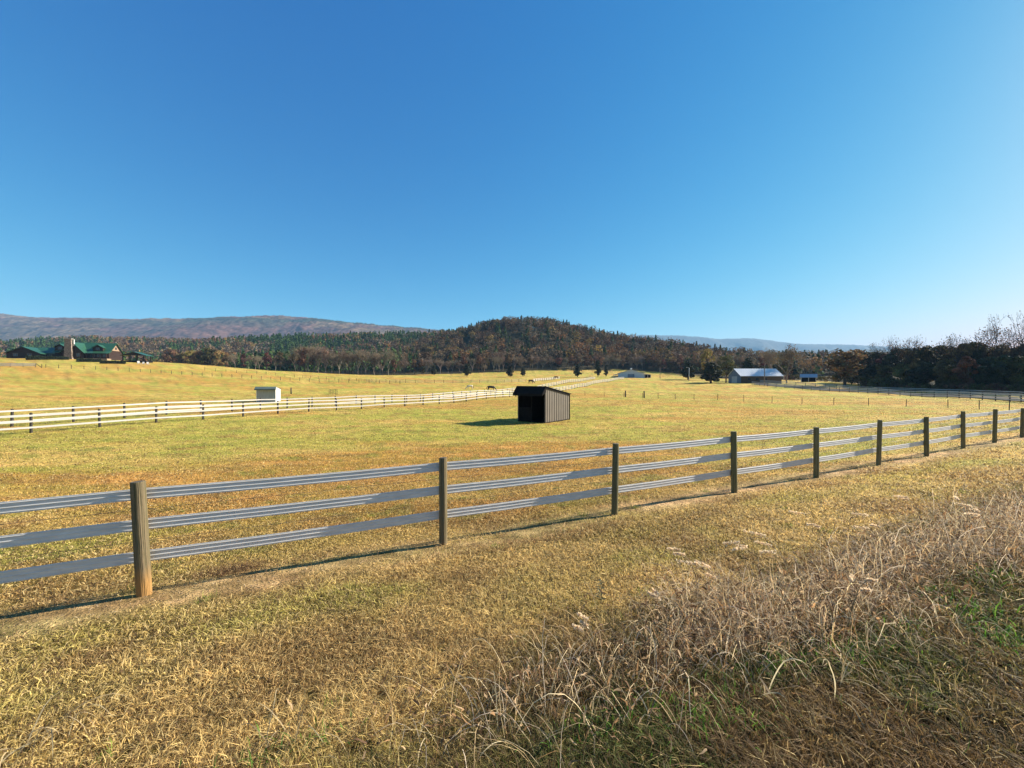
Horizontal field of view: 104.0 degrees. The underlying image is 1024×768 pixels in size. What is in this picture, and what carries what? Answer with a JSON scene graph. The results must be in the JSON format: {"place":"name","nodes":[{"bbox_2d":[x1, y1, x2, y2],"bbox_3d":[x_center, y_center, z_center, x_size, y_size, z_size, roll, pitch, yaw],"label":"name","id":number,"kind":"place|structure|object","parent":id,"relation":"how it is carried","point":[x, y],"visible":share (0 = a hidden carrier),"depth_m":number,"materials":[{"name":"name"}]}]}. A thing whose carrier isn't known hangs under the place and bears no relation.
{"place":"outdoors","nodes":[
{"label":"outdoors","id":0,"kind":"place"},
{"bbox_2d":[0,313,445,341],"bbox_3d":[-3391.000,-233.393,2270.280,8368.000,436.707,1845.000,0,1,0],"label":"mountain","id":1,"kind":"structure","parent":0,"point":[12,327],"depth_m":2117.22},
{"bbox_2d":[0,454,1023,767],"bbox_3d":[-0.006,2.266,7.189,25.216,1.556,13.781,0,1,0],"label":"grass","id":2,"kind":"structure","parent":0,"point":[812,716],"depth_m":2.94,"materials":[{"name":"plant"}]},
{"bbox_2d":[0,327,1023,767],"bbox_3d":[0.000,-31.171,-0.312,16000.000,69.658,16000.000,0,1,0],"label":"ground","id":3,"kind":"structure","parent":0,"point":[80,381],"depth_m":17.32,"materials":[{"name":"plant"}]},
{"bbox_2d":[0,363,35,366],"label":"rail fence","id":4,"kind":"object","parent":3,"relation":"on","point":[17,364],"visible":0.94,"depth_m":135.33,"materials":[{"name":"wood"}]},
{"bbox_2d":[25,355,68,359],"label":"hedge","id":5,"kind":"object","parent":3,"relation":"on","point":[29,357],"visible":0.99,"depth_m":159.64,"materials":[{"name":"green plant"}]},
{"bbox_2d":[4,338,123,359],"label":"log house","id":6,"kind":"structure","parent":3,"relation":"on","point":[70,348],"depth_m":170.05,"materials":[{"name":"green metal"}]},
{"bbox_2d":[76,358,100,361],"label":"hedge","id":7,"kind":"object","parent":3,"relation":"on","point":[87,360],"visible":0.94,"depth_m":160.01,"materials":[{"name":"green plant"}]},
{"bbox_2d":[99,360,125,363],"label":"hedge","id":8,"kind":"object","parent":3,"relation":"on","point":[112,362],"visible":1,"depth_m":159.73,"materials":[{"name":"green plant"}]},
{"bbox_2d":[120,352,153,362],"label":"pavilion","id":9,"kind":"structure","parent":3,"relation":"on","point":[133,353],"depth_m":173.29,"materials":[{"name":"green metal"}]},
{"bbox_2d":[160,348,178,362],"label":"autumn tree","id":10,"kind":"object","parent":3,"relation":"on","point":[166,357],"visible":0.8,"depth_m":259.44,"materials":[{"name":"brown plant"}]},
{"bbox_2d":[182,350,195,364],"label":"golden tree","id":11,"kind":"object","parent":3,"relation":"on","point":[188,352],"visible":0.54,"depth_m":253.99,"materials":[{"name":"brown plant"}]},
{"bbox_2d":[189,350,202,364],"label":"golden tree","id":12,"kind":"object","parent":3,"relation":"on","point":[199,354],"visible":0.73,"depth_m":249.56,"materials":[{"name":"brown plant"}]},
{"bbox_2d":[195,347,213,364],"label":"leafy tree","id":13,"kind":"object","parent":3,"relation":"on","point":[203,361],"visible":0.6,"depth_m":250.09,"materials":[{"name":"green plant"}]},
{"bbox_2d":[200,348,221,365],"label":"leafy tree","id":14,"kind":"object","parent":3,"relation":"on","point":[206,359],"visible":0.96,"depth_m":250.44,"materials":[{"name":"green plant"}]},
{"bbox_2d":[45,364,389,383],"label":"wire fence","id":15,"kind":"object","parent":3,"relation":"on","point":[345,380],"visible":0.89,"depth_m":140.89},
{"bbox_2d":[211,350,227,365],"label":"golden tree","id":16,"kind":"object","parent":3,"relation":"on","point":[219,360],"visible":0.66,"depth_m":253.79,"materials":[{"name":"brown plant"}]},
{"bbox_2d":[162,552,284,584],"bbox_3d":[-3.553,2.300,5.012,1.455,0.199,0.724,0,1,-30],"label":"dead weed patch","id":17,"kind":"object","parent":3,"relation":"on","point":[239,568],"visible":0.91,"depth_m":5.03,"materials":[{"name":"plant"}]},
{"bbox_2d":[0,327,475,373],"bbox_3d":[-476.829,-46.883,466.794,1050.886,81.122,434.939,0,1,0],"label":"pine woods","id":18,"kind":"object","parent":3,"relation":"on","point":[228,345],"visible":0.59,"depth_m":537.42,"materials":[{"name":"plant"}]},
{"bbox_2d":[262,352,271,369],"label":"autumn tree","id":19,"kind":"object","parent":3,"relation":"on","point":[266,359],"visible":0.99,"depth_m":239.08,"materials":[{"name":"brown plant"}]},
{"bbox_2d":[254,387,280,401],"bbox_3d":[-37.224,1.630,61.041,2.800,2.480,2.875,0,1,-14],"label":"run in shed","id":20,"kind":"object","parent":3,"relation":"on","point":[268,392],"visible":0.79,"depth_m":60.17,"materials":[{"name":"white"}]},
{"bbox_2d":[285,349,301,371],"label":"bare tree","id":21,"kind":"object","parent":3,"relation":"on","point":[295,356],"visible":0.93,"depth_m":231.86,"materials":[{"name":"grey plant"}]},
{"bbox_2d":[0,377,594,426],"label":"rail fence","id":22,"kind":"object","parent":3,"relation":"on","point":[12,411],"visible":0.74,"depth_m":39.30,"materials":[{"name":"wood"}]},
{"bbox_2d":[294,347,313,371],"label":"autumn tree","id":23,"kind":"object","parent":3,"relation":"on","point":[302,362],"visible":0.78,"depth_m":234.56,"materials":[{"name":"brown plant"}]},
{"bbox_2d":[289,342,320,371],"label":"bare tree","id":24,"kind":"object","parent":3,"relation":"on","point":[309,354],"visible":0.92,"depth_m":234.65,"materials":[{"name":"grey plant"}]},
{"bbox_2d":[0,377,619,432],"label":"rail fence","id":25,"kind":"object","parent":3,"relation":"on","point":[99,421],"visible":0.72,"depth_m":32.94,"materials":[{"name":"wood"}]},
{"bbox_2d":[315,348,334,372],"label":"bare tree","id":26,"kind":"object","parent":3,"relation":"on","point":[325,352],"visible":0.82,"depth_m":240.25,"materials":[{"name":"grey plant"}]},
{"bbox_2d":[328,351,351,373],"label":"bare tree","id":27,"kind":"object","parent":3,"relation":"on","point":[333,358],"visible":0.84,"depth_m":238.89,"materials":[{"name":"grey plant"}]},
{"bbox_2d":[332,348,355,373],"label":"bare tree","id":28,"kind":"object","parent":3,"relation":"on","point":[343,353],"visible":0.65,"depth_m":238.79,"materials":[{"name":"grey plant"}]},
{"bbox_2d":[350,348,374,374],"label":"bare tree","id":29,"kind":"object","parent":3,"relation":"on","point":[360,357],"visible":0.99,"depth_m":237.09,"materials":[{"name":"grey plant"}]},
{"bbox_2d":[351,350,376,374],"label":"bare tree","id":30,"kind":"object","parent":3,"relation":"on","point":[365,353],"visible":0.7,"depth_m":240.19,"materials":[{"name":"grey plant"}]},
{"bbox_2d":[377,348,406,374],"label":"bare tree","id":31,"kind":"object","parent":3,"relation":"on","point":[390,357],"visible":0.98,"depth_m":245.64,"materials":[{"name":"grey plant"}]},
{"bbox_2d":[372,379,525,382],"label":"rail fence","id":32,"kind":"object","parent":3,"relation":"on","point":[415,381],"visible":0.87,"depth_m":145.54,"materials":[{"name":"wood"}]},
{"bbox_2d":[492,349,505,366],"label":"bare tree","id":33,"kind":"object","parent":3,"relation":"on","point":[498,353],"visible":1,"depth_m":273.45,"materials":[{"name":"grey plant"}]},
{"bbox_2d":[0,444,1010,638],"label":"dead litter","id":34,"kind":"object","parent":3,"relation":"on","point":[449,541],"visible":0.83,"depth_m":5.57,"materials":[{"name":"plant"}]},
{"bbox_2d":[0,408,1023,596],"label":"rail fence","id":35,"kind":"object","parent":3,"relation":"on","point":[139,525],"visible":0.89,"depth_m":5.45,"materials":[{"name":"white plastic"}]},
{"bbox_2d":[0,531,1023,767],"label":"dry grass","id":36,"kind":"structure","parent":3,"relation":"on","point":[56,731],"depth_m":2.27,"materials":[{"name":"plant"}]},
{"bbox_2d":[513,386,570,422],"bbox_3d":[2.534,1.627,32.786,2.820,2.960,4.425,0,1,38],"label":"run in shed","id":37,"kind":"object","parent":3,"relation":"on","point":[541,404],"visible":0.99,"depth_m":31.97,"materials":[{"name":"wood"}]},
{"bbox_2d":[572,612,601,683],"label":"seed head grass","id":38,"kind":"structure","parent":3,"relation":"on","point":[579,627],"depth_m":2.59,"materials":[{"name":"plant"}]},
{"bbox_2d":[582,355,593,368],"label":"autumn tree","id":39,"kind":"object","parent":3,"relation":"on","point":[587,363],"visible":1,"depth_m":288.28,"materials":[{"name":"brown plant"}]},
{"bbox_2d":[179,560,1023,767],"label":"green weeds","id":40,"kind":"object","parent":3,"relation":"on","point":[694,712],"visible":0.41,"depth_m":2.34,"materials":[{"name":"plant"}]},
{"bbox_2d":[614,368,650,377],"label":"white barn","id":41,"kind":"structure","parent":3,"relation":"on","point":[630,373],"depth_m":222.09,"materials":[{"name":"metal"}]},
{"bbox_2d":[393,315,901,374],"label":"hillside woods","id":42,"kind":"object","parent":3,"relation":"on","point":[671,348],"visible":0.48,"depth_m":360.79,"materials":[{"name":"plant"}]},
{"bbox_2d":[287,474,1023,767],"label":"dry weeds","id":43,"kind":"object","parent":3,"relation":"on","point":[823,625],"visible":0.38,"depth_m":2.95,"materials":[{"name":"plant"}]},
{"bbox_2d":[647,587,669,645],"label":"seed head grass","id":44,"kind":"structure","parent":3,"relation":"on","point":[655,594],"depth_m":2.88,"materials":[{"name":"plant"}]},
{"bbox_2d":[669,358,680,372],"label":"autumn tree","id":45,"kind":"object","parent":3,"relation":"on","point":[673,365],"visible":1,"depth_m":277.64,"materials":[{"name":"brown plant"}]},
{"bbox_2d":[666,547,697,592],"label":"seed head grass","id":46,"kind":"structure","parent":3,"relation":"on","point":[680,553],"depth_m":3.64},
{"bbox_2d":[679,360,695,379],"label":"cedar tree","id":47,"kind":"object","parent":3,"relation":"on","point":[690,370],"visible":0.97,"depth_m":194.01,"materials":[{"name":"green plant"}]},
{"bbox_2d":[676,559,732,624],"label":"seed head grass","id":48,"kind":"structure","parent":3,"relation":"on","point":[696,562],"depth_m":3.06,"materials":[{"name":"plant"}]},
{"bbox_2d":[700,349,715,369],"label":"golden tree","id":49,"kind":"object","parent":3,"relation":"on","point":[705,354],"visible":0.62,"depth_m":189.73,"materials":[{"name":"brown plant"}]},
{"bbox_2d":[700,361,722,382],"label":"cedar tree","id":50,"kind":"object","parent":3,"relation":"on","point":[711,374],"visible":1,"depth_m":148.90,"materials":[{"name":"green plant"}]},
{"bbox_2d":[717,355,739,382],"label":"leafy tree","id":51,"kind":"object","parent":3,"relation":"on","point":[727,360],"visible":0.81,"depth_m":157.28,"materials":[{"name":"green plant"}]},
{"bbox_2d":[722,540,762,585],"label":"seed head grass","id":52,"kind":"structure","parent":3,"relation":"on","point":[737,545],"depth_m":3.51,"materials":[{"name":"plant"}]},
{"bbox_2d":[740,357,756,368],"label":"cedar tree","id":53,"kind":"object","parent":3,"relation":"on","point":[747,363],"visible":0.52,"depth_m":175.04,"materials":[{"name":"green plant"}]},
{"bbox_2d":[728,368,783,383],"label":"metal roof barn","id":54,"kind":"structure","parent":3,"relation":"on","point":[737,375],"depth_m":146.73,"materials":[{"name":"grey metal"}]},
{"bbox_2d":[743,529,795,598],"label":"seed head grass","id":55,"kind":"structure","parent":3,"relation":"on","point":[762,543],"depth_m":3.41,"materials":[{"name":"plant"}]},
{"bbox_2d":[761,348,778,368],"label":"bare tree","id":56,"kind":"object","parent":3,"relation":"on","point":[767,356],"visible":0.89,"depth_m":170.46,"materials":[{"name":"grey plant"}]},
{"bbox_2d":[782,352,793,379],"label":"autumn tree","id":57,"kind":"object","parent":3,"relation":"on","point":[785,363],"visible":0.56,"depth_m":196.12,"materials":[{"name":"brown plant"}]},
{"bbox_2d":[769,344,809,382],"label":"bare tree","id":58,"kind":"object","parent":3,"relation":"on","point":[792,353],"visible":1,"depth_m":151.74,"materials":[{"name":"brown plant"}]},
{"bbox_2d":[788,510,828,553],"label":"seed head grass","id":59,"kind":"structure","parent":3,"relation":"on","point":[808,524],"depth_m":4.39,"materials":[{"name":"plant"}]},
{"bbox_2d":[800,374,817,381],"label":"roofed shelter","id":60,"kind":"object","parent":3,"relation":"on","point":[808,377],"visible":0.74,"depth_m":164.94,"materials":[{"name":"metal"}]},
{"bbox_2d":[693,350,942,376],"bbox_3d":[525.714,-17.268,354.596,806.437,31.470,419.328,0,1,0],"label":"distant woods","id":61,"kind":"object","parent":3,"relation":"on","point":[818,358],"visible":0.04,"depth_m":225.92,"materials":[{"name":"plant"}]},
{"bbox_2d":[642,393,1023,409],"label":"wire fence","id":62,"kind":"object","parent":3,"relation":"on","point":[979,403],"visible":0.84,"depth_m":52.93,"materials":[{"name":"wood"}]},
{"bbox_2d":[825,348,867,385],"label":"autumn tree","id":63,"kind":"object","parent":3,"relation":"on","point":[841,367],"visible":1,"depth_m":130.17,"materials":[{"name":"brown plant"}]},
{"bbox_2d":[846,375,872,384],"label":"bush","id":64,"kind":"object","parent":3,"relation":"on","point":[859,378],"visible":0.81,"depth_m":132.01,"materials":[{"name":"green plant"}]},
{"bbox_2d":[845,573,877,632],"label":"seed head grass","id":65,"kind":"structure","parent":3,"relation":"on","point":[851,577],"depth_m":2.87,"materials":[{"name":"plant"}]},
{"bbox_2d":[855,352,885,378],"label":"leafy tree","id":66,"kind":"object","parent":3,"relation":"on","point":[868,361],"visible":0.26,"depth_m":141.38,"materials":[{"name":"green plant"}]},
{"bbox_2d":[851,513,891,565],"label":"seed head grass","id":67,"kind":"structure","parent":3,"relation":"on","point":[867,515],"depth_m":3.98,"materials":[{"name":"plant"}]},
{"bbox_2d":[866,364,891,378],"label":"leafy tree","id":68,"kind":"object","parent":3,"relation":"on","point":[872,371],"visible":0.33,"depth_m":132.29,"materials":[{"name":"green plant"}]},
{"bbox_2d":[866,376,898,388],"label":"bush","id":69,"kind":"object","parent":3,"relation":"on","point":[883,381],"visible":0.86,"depth_m":119.70,"materials":[{"name":"green plant"}]},
{"bbox_2d":[874,363,902,378],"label":"leafy tree","id":70,"kind":"object","parent":3,"relation":"on","point":[884,370],"visible":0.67,"depth_m":125.49,"materials":[{"name":"green plant"}]},
{"bbox_2d":[756,382,1023,401],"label":"rail fence","id":71,"kind":"object","parent":3,"relation":"on","point":[921,393],"visible":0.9,"depth_m":81.02,"materials":[{"name":"wood"}]},
{"bbox_2d":[760,380,1023,396],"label":"rail fence","id":72,"kind":"object","parent":3,"relation":"on","point":[810,384],"visible":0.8,"depth_m":101.64,"materials":[{"name":"wood"}]},
{"bbox_2d":[873,335,919,367],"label":"bare tree","id":73,"kind":"object","parent":3,"relation":"on","point":[904,347],"visible":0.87,"depth_m":121.21,"materials":[{"name":"brown plant"}]},
{"bbox_2d":[890,381,907,390],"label":"bush","id":74,"kind":"object","parent":3,"relation":"on","point":[895,384],"visible":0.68,"depth_m":113.64,"materials":[{"name":"green plant"}]},
{"bbox_2d":[882,347,917,377],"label":"leafy tree","id":75,"kind":"object","parent":3,"relation":"on","point":[894,356],"visible":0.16,"depth_m":125.83,"materials":[{"name":"green plant"}]},
{"bbox_2d":[892,364,908,383],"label":"leafy tree","id":76,"kind":"object","parent":3,"relation":"on","point":[898,372],"visible":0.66,"depth_m":114.11,"materials":[{"name":"green plant"}]},
{"bbox_2d":[892,337,925,363],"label":"bare tree","id":77,"kind":"object","parent":3,"relation":"on","point":[907,348],"visible":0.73,"depth_m":117.80,"materials":[{"name":"grey plant"}]},
{"bbox_2d":[904,359,928,375],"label":"autumn tree","id":78,"kind":"object","parent":3,"relation":"on","point":[914,363],"visible":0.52,"depth_m":110.27,"materials":[{"name":"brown plant"}]},
{"bbox_2d":[896,354,939,381],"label":"leafy tree","id":79,"kind":"object","parent":3,"relation":"on","point":[906,362],"visible":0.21,"depth_m":117.14,"materials":[{"name":"green plant"}]},
{"bbox_2d":[904,361,937,390],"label":"leafy tree","id":80,"kind":"object","parent":3,"relation":"on","point":[919,377],"visible":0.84,"depth_m":107.46,"materials":[{"name":"green plant"}]},
{"bbox_2d":[902,336,951,371],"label":"bare tree","id":81,"kind":"object","parent":3,"relation":"on","point":[936,350],"visible":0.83,"depth_m":112.76,"materials":[{"name":"brown plant"}]},
{"bbox_2d":[907,345,953,379],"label":"leafy tree","id":82,"kind":"object","parent":3,"relation":"on","point":[928,348],"visible":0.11,"depth_m":114.42,"materials":[{"name":"green plant"}]},
{"bbox_2d":[935,363,972,384],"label":"leafy tree","id":83,"kind":"object","parent":3,"relation":"on","point":[952,377],"visible":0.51,"depth_m":100.08,"materials":[{"name":"green plant"}]},
{"bbox_2d":[942,336,974,362],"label":"bare tree","id":84,"kind":"object","parent":3,"relation":"on","point":[961,351],"visible":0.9,"depth_m":102.73,"materials":[{"name":"grey plant"}]},
{"bbox_2d":[942,381,978,392],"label":"bush","id":85,"kind":"object","parent":3,"relation":"on","point":[960,386],"visible":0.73,"depth_m":95.24,"materials":[{"name":"green plant"}]},
{"bbox_2d":[947,344,978,366],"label":"autumn tree","id":86,"kind":"object","parent":3,"relation":"on","point":[970,354],"visible":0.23,"depth_m":104.87,"materials":[{"name":"brown plant"}]},
{"bbox_2d":[941,333,989,363],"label":"bare tree","id":87,"kind":"object","parent":3,"relation":"on","point":[950,342],"visible":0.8,"depth_m":103.69,"materials":[{"name":"grey plant"}]},
{"bbox_2d":[952,356,981,390],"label":"autumn tree","id":88,"kind":"object","parent":3,"relation":"on","point":[965,363],"visible":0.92,"depth_m":95.54,"materials":[{"name":"brown plant"}]},
{"bbox_2d":[954,502,996,552],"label":"seed head grass","id":89,"kind":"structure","parent":3,"relation":"on","point":[974,514],"depth_m":4.20,"materials":[{"name":"plant"}]},
{"bbox_2d":[961,359,995,384],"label":"leafy tree","id":90,"kind":"object","parent":3,"relation":"on","point":[988,366],"visible":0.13,"depth_m":95.33,"materials":[{"name":"green plant"}]},
{"bbox_2d":[964,383,993,394],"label":"bush","id":91,"kind":"object","parent":3,"relation":"on","point":[984,388],"visible":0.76,"depth_m":92.03,"materials":[{"name":"green plant"}]},
{"bbox_2d":[954,341,1010,353],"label":"leafy tree","id":92,"kind":"object","parent":3,"relation":"on","point":[974,344],"visible":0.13,"depth_m":104.11,"materials":[{"name":"green plant"}]},
{"bbox_2d":[971,348,1004,371],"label":"leafy tree","id":93,"kind":"object","parent":3,"relation":"on","point":[975,353],"visible":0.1,"depth_m":102.82,"materials":[{"name":"green plant"}]},
{"bbox_2d":[969,314,1022,360],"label":"bare tree","id":94,"kind":"object","parent":3,"relation":"on","point":[992,334],"visible":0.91,"depth_m":99.79,"materials":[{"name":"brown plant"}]},
{"bbox_2d":[982,382,1011,393],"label":"bush","id":95,"kind":"object","parent":3,"relation":"on","point":[997,387],"visible":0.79,"depth_m":89.72,"materials":[{"name":"green plant"}]},
{"bbox_2d":[971,354,1023,393],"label":"leafy tree","id":96,"kind":"object","parent":3,"relation":"on","point":[996,377],"visible":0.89,"depth_m":92.59,"materials":[{"name":"green plant"}]},
{"bbox_2d":[983,328,1023,359],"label":"bare tree","id":97,"kind":"object","parent":3,"relation":"on","point":[996,353],"visible":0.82,"depth_m":97.36,"materials":[{"name":"grey plant"}]},
{"bbox_2d":[988,356,1023,385],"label":"leafy tree","id":98,"kind":"object","parent":3,"relation":"on","point":[1005,381],"visible":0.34,"depth_m":91.84,"materials":[{"name":"green plant"}]},
{"bbox_2d":[998,325,1023,356],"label":"bare tree","id":99,"kind":"object","parent":3,"relation":"on","point":[1009,346],"visible":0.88,"depth_m":96.37,"materials":[{"name":"grey plant"}]},
{"bbox_2d":[1002,311,1023,355],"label":"bare tree","id":100,"kind":"object","parent":3,"relation":"on","point":[1022,345],"visible":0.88,"depth_m":94.47,"materials":[{"name":"grey plant"}]},
{"bbox_2d":[1007,384,1023,393],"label":"bush","id":101,"kind":"object","parent":3,"relation":"on","point":[1020,388],"visible":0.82,"depth_m":87.90,"materials":[{"name":"green plant"}]},
{"bbox_2d":[0,0,1023,348],"label":"sky","id":102,"kind":"structure","parent":0,"point":[847,172],"materials":[{"name":"blue"}]},
{"bbox_2d":[260,482,1023,767],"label":"rough grass","id":103,"kind":"structure","parent":0,"point":[986,682],"depth_m":2.38,"materials":[{"name":"plant"}]},
{"bbox_2d":[630,335,916,351],"bbox_3d":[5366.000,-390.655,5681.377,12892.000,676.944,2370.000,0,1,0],"label":"distant mountain","id":104,"kind":"structure","parent":0,"point":[753,344],"depth_m":5655.97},
{"bbox_2d":[754,349,890,353],"bbox_3d":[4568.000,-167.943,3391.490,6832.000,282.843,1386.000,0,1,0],"label":"mountain","id":105,"kind":"structure","parent":0,"point":[867,350],"depth_m":3488.00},
{"bbox_2d":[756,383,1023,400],"bbox_3d":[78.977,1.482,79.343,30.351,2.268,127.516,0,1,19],"label":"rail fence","id":106,"kind":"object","parent":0,"point":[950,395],"depth_m":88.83,"materials":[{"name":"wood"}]},
{"bbox_2d":[893,495,924,527],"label":"seed head grass","id":107,"kind":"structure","parent":0,"point":[905,497],"depth_m":5.25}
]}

